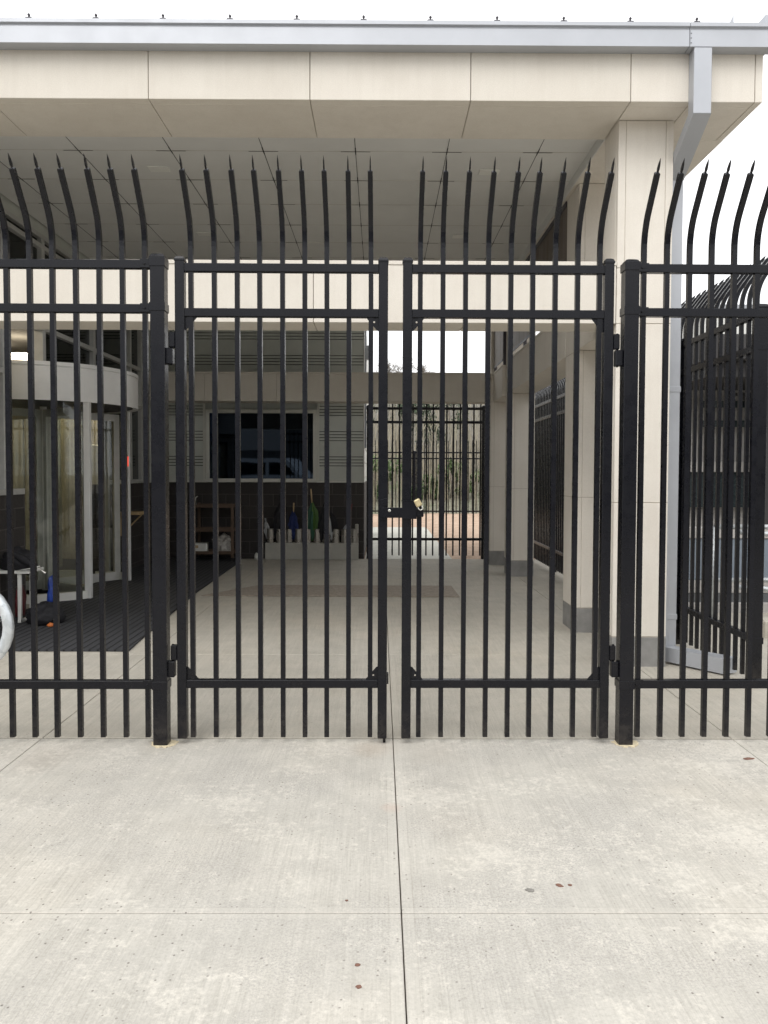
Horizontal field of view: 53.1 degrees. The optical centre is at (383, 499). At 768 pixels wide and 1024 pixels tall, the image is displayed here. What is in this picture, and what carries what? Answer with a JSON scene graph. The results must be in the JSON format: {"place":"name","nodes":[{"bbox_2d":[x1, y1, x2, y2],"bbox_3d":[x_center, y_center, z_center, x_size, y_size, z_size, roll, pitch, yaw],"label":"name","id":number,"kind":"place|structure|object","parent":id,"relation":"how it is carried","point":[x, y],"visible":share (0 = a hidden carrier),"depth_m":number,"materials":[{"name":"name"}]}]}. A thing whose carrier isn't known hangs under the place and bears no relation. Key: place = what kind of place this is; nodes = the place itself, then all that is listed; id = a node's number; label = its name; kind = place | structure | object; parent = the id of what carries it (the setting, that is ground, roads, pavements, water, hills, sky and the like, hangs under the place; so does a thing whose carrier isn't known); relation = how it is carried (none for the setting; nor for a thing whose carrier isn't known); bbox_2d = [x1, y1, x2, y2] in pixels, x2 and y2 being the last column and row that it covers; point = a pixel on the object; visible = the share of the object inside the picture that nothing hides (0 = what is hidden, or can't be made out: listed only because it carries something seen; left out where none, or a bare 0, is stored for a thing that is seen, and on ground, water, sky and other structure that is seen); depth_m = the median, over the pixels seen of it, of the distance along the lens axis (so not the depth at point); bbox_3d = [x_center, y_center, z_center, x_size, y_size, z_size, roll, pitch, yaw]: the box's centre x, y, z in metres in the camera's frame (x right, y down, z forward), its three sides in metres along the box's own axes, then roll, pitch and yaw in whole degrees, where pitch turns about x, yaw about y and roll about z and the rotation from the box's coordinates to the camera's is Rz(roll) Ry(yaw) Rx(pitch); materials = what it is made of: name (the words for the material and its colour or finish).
{"place":"outdoors","nodes":[
{"label":"outdoors","id":0,"kind":"place"},
{"bbox_2d":[0,739,767,1023],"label":"pavement","id":1,"kind":"structure","parent":0,"point":[197,881],"depth_m":2.78,"materials":[{"name":"concrete"}]},
{"bbox_2d":[0,594,14,659],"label":"handrail","id":2,"kind":"object","parent":1,"relation":"on","point":[8,625],"visible":1,"depth_m":3.42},
{"bbox_2d":[0,153,178,747],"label":"fence","id":3,"kind":"object","parent":1,"relation":"on","point":[156,307],"visible":0.98,"depth_m":4.12,"materials":[{"name":"black metal"}]},
{"bbox_2d":[166,154,402,742],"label":"gate","id":4,"kind":"structure","parent":1,"relation":"on","point":[185,318],"depth_m":4.13,"materials":[{"name":"black metal"}]},
{"bbox_2d":[401,157,622,738],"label":"gate","id":5,"kind":"structure","parent":1,"relation":"on","point":[601,317],"depth_m":4.15,"materials":[{"name":"black metal"}]},
{"bbox_2d":[414,498,422,510],"bbox_3d":[0.187,0.030,4.115,0.034,0.066,0.018,-28,8,1],"label":"padlock","id":6,"kind":"object","parent":5,"relation":"hanging from","point":[417,502],"visible":1,"depth_m":4.11,"materials":[{"name":"gold metal"}]},
{"bbox_2d":[611,158,767,747],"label":"fence","id":7,"kind":"object","parent":1,"relation":"on","point":[628,682],"visible":1,"depth_m":4.16,"materials":[{"name":"black metal"}]},
{"bbox_2d":[0,559,767,740],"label":"canopy floor","id":8,"kind":"structure","parent":0,"point":[359,653],"depth_m":5.78,"materials":[{"name":"concrete"}]},
{"bbox_2d":[0,557,241,650],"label":"floor mat","id":9,"kind":"object","parent":8,"relation":"on","point":[114,622],"visible":0.38,"depth_m":7.87,"materials":[{"name":"black rubber"}]},
{"bbox_2d":[15,585,26,616],"bbox_3d":[-3.604,1.000,7.619,0.097,0.330,0.170,0,2,0],"label":"bag","id":10,"kind":"object","parent":9,"relation":"on","point":[24,596],"visible":0.59,"depth_m":7.58,"materials":[{"name":"red fabric"}]},
{"bbox_2d":[0,567,43,622],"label":"side table","id":11,"kind":"object","parent":9,"relation":"on","point":[19,586],"visible":0.37,"depth_m":7.43,"materials":[{"name":"white paint"}]},
{"bbox_2d":[0,546,29,569],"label":"bag","id":12,"kind":"object","parent":11,"relation":"on","point":[18,565],"visible":0.58,"depth_m":7.44,"materials":[{"name":"black fabric"}]},
{"bbox_2d":[14,551,46,573],"bbox_3d":[-3.441,0.611,7.437,0.405,0.084,0.082,32,2,-1],"label":"umbrella","id":13,"kind":"object","parent":12,"relation":"on","point":[22,559],"visible":0.64,"depth_m":7.41,"materials":[{"name":"black fabric"}]},
{"bbox_2d":[26,601,65,625],"bbox_3d":[-3.265,1.087,7.404,0.325,0.220,0.309,1,2,24],"label":"bag","id":14,"kind":"object","parent":9,"relation":"on","point":[45,612],"visible":0.54,"depth_m":7.31,"materials":[{"name":"black fabric"}]},
{"bbox_2d":[47,575,52,601],"bbox_3d":[-3.291,0.980,7.642,0.110,0.497,0.128,0,2,0],"label":"plastic bag","id":15,"kind":"object","parent":9,"relation":"on","point":[50,591],"visible":0.26,"depth_m":7.59,"materials":[{"name":"blue plastic"}]},
{"bbox_2d":[195,496,235,560],"bbox_3d":[-2.802,0.482,12.771,0.674,1.085,0.478,0,2,0],"label":"utility cart","id":16,"kind":"object","parent":9,"relation":"on","point":[199,529],"visible":0.52,"depth_m":12.60,"materials":[{"name":"black"}]},
{"bbox_2d":[195,542,208,550],"bbox_3d":[-3.017,0.802,12.719,0.210,0.160,0.202,0,2,-6],"label":"box","id":17,"kind":"object","parent":16,"relation":"on","point":[201,546],"visible":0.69,"depth_m":12.62,"materials":[{"name":"white cardboard"}]},
{"bbox_2d":[212,532,230,550],"bbox_3d":[-2.689,0.716,12.762,0.344,0.338,0.303,0,2,0],"label":"plastic bag","id":18,"kind":"object","parent":16,"relation":"on","point":[224,542],"visible":0.58,"depth_m":12.67,"materials":[{"name":"white plastic"}]},
{"bbox_2d":[0,193,368,617],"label":"office building","id":19,"kind":"structure","parent":8,"relation":"on","point":[203,436],"depth_m":12.64,"materials":[{"name":"concrete"}]},
{"bbox_2d":[11,353,26,359],"bbox_3d":[-5.305,-2.046,11.107,0.400,0.100,0.300,0,2,0],"label":"ceiling light","id":20,"kind":"object","parent":19,"relation":"attached to","point":[18,356],"visible":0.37,"depth_m":10.96,"materials":[{"name":"beige"}]},
{"bbox_2d":[11,360,137,603],"bbox_3d":[-4.232,-0.223,9.575,2.260,2.710,2.260,0,2,0],"label":"revolving door","id":21,"kind":"structure","parent":19,"relation":"in","point":[65,371],"depth_m":9.49,"materials":[{"name":"metal"}]},
{"bbox_2d":[205,409,316,481],"bbox_3d":[-2.097,-0.911,13.155,1.895,1.240,0.120,0,2,0],"label":"window","id":22,"kind":"structure","parent":19,"relation":"in","point":[226,417],"depth_m":13.16,"materials":[{"name":"black glass"}]},
{"bbox_2d":[265,524,358,559],"bbox_3d":[-1.217,0.721,13.042,1.574,0.598,0.170,0,2,0],"label":"umbrella stand","id":23,"kind":"object","parent":8,"relation":"on","point":[337,549],"visible":0.8,"depth_m":12.97,"materials":[{"name":"metal"}]},
{"bbox_2d":[264,518,269,538],"bbox_3d":[-1.967,0.646,13.028,0.108,0.650,0.054,-8,4,0],"label":"umbrella","id":24,"kind":"object","parent":23,"relation":"in","point":[266,525],"visible":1,"depth_m":13.01,"materials":[{"name":"grey fabric"}]},
{"bbox_2d":[273,503,279,537],"bbox_3d":[-1.766,0.431,13.011,0.254,1.080,0.140,1,4,0],"label":"umbrella","id":25,"kind":"object","parent":23,"relation":"in","point":[276,523],"visible":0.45,"depth_m":12.98,"materials":[{"name":"black fabric"}]},
{"bbox_2d":[286,511,288,528],"bbox_3d":[-1.682,0.516,13.020,0.198,0.910,0.115,-2,4,0],"label":"umbrella","id":26,"kind":"object","parent":23,"relation":"in","point":[287,520],"visible":0.26,"depth_m":12.99,"materials":[{"name":"black fabric"}]},
{"bbox_2d":[288,503,298,539],"bbox_3d":[-1.548,0.516,13.020,0.193,0.910,0.104,2,4,0],"label":"umbrella","id":27,"kind":"object","parent":23,"relation":"in","point":[293,525],"visible":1,"depth_m":12.99,"materials":[{"name":"blue fabric"}]},
{"bbox_2d":[308,489,318,540],"bbox_3d":[-1.198,0.398,13.015,0.227,1.150,0.114,-4,4,0],"label":"umbrella","id":28,"kind":"object","parent":23,"relation":"in","point":[313,518],"visible":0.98,"depth_m":12.98,"materials":[{"name":"green fabric"}]},
{"bbox_2d":[318,504,323,542],"bbox_3d":[-1.024,0.527,13.030,0.219,0.890,0.123,-1,2,-22],"label":"umbrella","id":29,"kind":"object","parent":23,"relation":"in","point":[321,522],"visible":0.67,"depth_m":12.98,"materials":[{"name":"black fabric"}]},
{"bbox_2d":[329,510,337,540],"bbox_3d":[-0.869,0.535,13.023,0.216,0.890,0.118,-14,4,0],"label":"umbrella","id":30,"kind":"object","parent":23,"relation":"in","point":[333,525],"visible":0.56,"depth_m":12.99,"materials":[{"name":"grey fabric"}]},
{"bbox_2d":[201,585,459,596],"bbox_3d":[-0.641,1.137,9.557,3.070,0.011,0.910,0,2,0],"label":"floor mat","id":31,"kind":"object","parent":8,"relation":"on","point":[356,590],"visible":0.86,"depth_m":9.46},
{"bbox_2d":[0,13,767,673],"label":"entrance canopy","id":32,"kind":"object","parent":8,"relation":"on","point":[394,101],"visible":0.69,"depth_m":5.81,"materials":[{"name":"beige stone"}]},
{"bbox_2d":[533,256,767,678],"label":"fence","id":33,"kind":"object","parent":8,"relation":"on","point":[542,465],"visible":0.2,"depth_m":5.94,"materials":[{"name":"black metal"}]},
{"bbox_2d":[682,304,767,525],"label":"pavilion","id":34,"kind":"structure","parent":8,"relation":"on","point":[742,456],"depth_m":12.03,"materials":[{"name":"white paint"}]},
{"bbox_2d":[688,526,767,612],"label":"ramp wall","id":35,"kind":"structure","parent":8,"relation":"on","point":[765,601],"depth_m":8.24,"materials":[{"name":"grey concrete"}]},
{"bbox_2d":[711,524,767,616],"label":"handrail","id":36,"kind":"object","parent":8,"relation":"on","point":[765,588],"visible":0.36,"depth_m":7.62,"materials":[{"name":"grey metal"}]},
{"bbox_2d":[762,617,767,637],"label":"kerb","id":37,"kind":"structure","parent":8,"relation":"on","point":[765,627],"depth_m":6.92,"materials":[{"name":"concrete"}]},
{"bbox_2d":[0,0,767,372],"label":"sky","id":38,"kind":"structure","parent":0,"point":[747,143],"materials":[{"name":"white"}]},
{"bbox_2d":[387,627,406,1023],"bbox_3d":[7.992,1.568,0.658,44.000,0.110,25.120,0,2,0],"label":"joint","id":39,"kind":"object","parent":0,"point":[398,860],"depth_m":2.88,"materials":[{"name":"concrete"}]},
{"bbox_2d":[365,527,451,558],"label":"path","id":40,"kind":"structure","parent":0,"point":[395,555],"depth_m":15.51,"materials":[{"name":"grey concrete"}]},
{"bbox_2d":[366,404,484,558],"bbox_3d":[0.729,-0.506,13.164,2.064,3.096,0.265,0,2,0],"label":"fence","id":41,"kind":"object","parent":40,"relation":"on","point":[481,408],"visible":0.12,"depth_m":13.25,"materials":[{"name":"black metal"}]},
{"bbox_2d":[373,404,478,513],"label":"hill","id":42,"kind":"structure","parent":0,"point":[450,509],"depth_m":28.92,"materials":[{"name":"green plant"}]},
{"bbox_2d":[373,359,398,371],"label":"tree","id":43,"kind":"object","parent":42,"relation":"on","point":[393,367],"visible":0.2,"depth_m":62.89,"materials":[{"name":"green plant"}]},
{"bbox_2d":[373,454,401,498],"bbox_3d":[-0.278,-0.791,29.025,1.689,1.822,2.445,1,2,32],"label":"shrub","id":44,"kind":"object","parent":42,"relation":"on","point":[389,470],"visible":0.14,"depth_m":29.03,"materials":[{"name":"green plant"}]},
{"bbox_2d":[373,404,414,427],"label":"shrub","id":45,"kind":"object","parent":42,"relation":"on","point":[395,416],"visible":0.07,"depth_m":41.15,"materials":[{"name":"green plant"}]},
{"bbox_2d":[390,358,415,371],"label":"tree","id":46,"kind":"object","parent":42,"relation":"on","point":[398,367],"visible":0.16,"depth_m":63.19,"materials":[{"name":"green plant"}]},
{"bbox_2d":[400,404,445,447],"bbox_3d":[1.996,-2.759,33.434,1.998,3.618,2.260,-1,2,-33],"label":"shrub","id":47,"kind":"object","parent":42,"relation":"on","point":[424,415],"visible":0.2,"depth_m":33.56,"materials":[{"name":"green plant"}]},
{"bbox_2d":[412,365,433,372],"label":"tree","id":48,"kind":"object","parent":42,"relation":"on","point":[424,369],"visible":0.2,"depth_m":63.90,"materials":[{"name":"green plant"}]},
{"bbox_2d":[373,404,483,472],"bbox_3d":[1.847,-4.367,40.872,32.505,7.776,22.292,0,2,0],"label":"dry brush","id":49,"kind":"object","parent":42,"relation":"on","point":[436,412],"visible":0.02,"depth_m":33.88,"materials":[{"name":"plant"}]},
{"bbox_2d":[373,369,484,512],"bbox_3d":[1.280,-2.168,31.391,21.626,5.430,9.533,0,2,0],"label":"tall grass","id":50,"kind":"structure","parent":42,"relation":"on","point":[430,441],"depth_m":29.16,"materials":[{"name":"plant"}]},
{"bbox_2d":[422,474,438,498],"bbox_3d":[1.570,-0.462,29.312,1.506,1.117,1.138,0,2,0],"label":"shrub","id":51,"kind":"object","parent":42,"relation":"on","point":[430,487],"visible":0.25,"depth_m":29.11,"materials":[{"name":"green plant"}]},
{"bbox_2d":[415,404,472,444],"bbox_3d":[2.786,-4.011,37.795,3.504,4.028,3.124,0,2,0],"label":"shrub","id":52,"kind":"object","parent":42,"relation":"on","point":[457,418],"visible":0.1,"depth_m":37.34,"materials":[{"name":"green plant"}]},
{"bbox_2d":[435,457,478,497],"bbox_3d":[2.867,-0.793,29.401,1.940,1.688,1.712,0,2,0],"label":"shrub","id":53,"kind":"object","parent":42,"relation":"on","point":[450,475],"visible":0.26,"depth_m":29.45,"materials":[{"name":"green plant"}]},
{"bbox_2d":[364,513,534,558],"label":"bare earth","id":54,"kind":"structure","parent":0,"point":[449,532],"depth_m":20.72,"materials":[{"name":"soil"}]},
{"bbox_2d":[373,439,479,513],"bbox_3d":[-0.641,-0.758,25.986,13.096,2.598,0.096,0,2,0],"label":"fence","id":55,"kind":"object","parent":54,"relation":"on","point":[415,478],"visible":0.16,"depth_m":25.98,"materials":[{"name":"black metal"}]}
]}

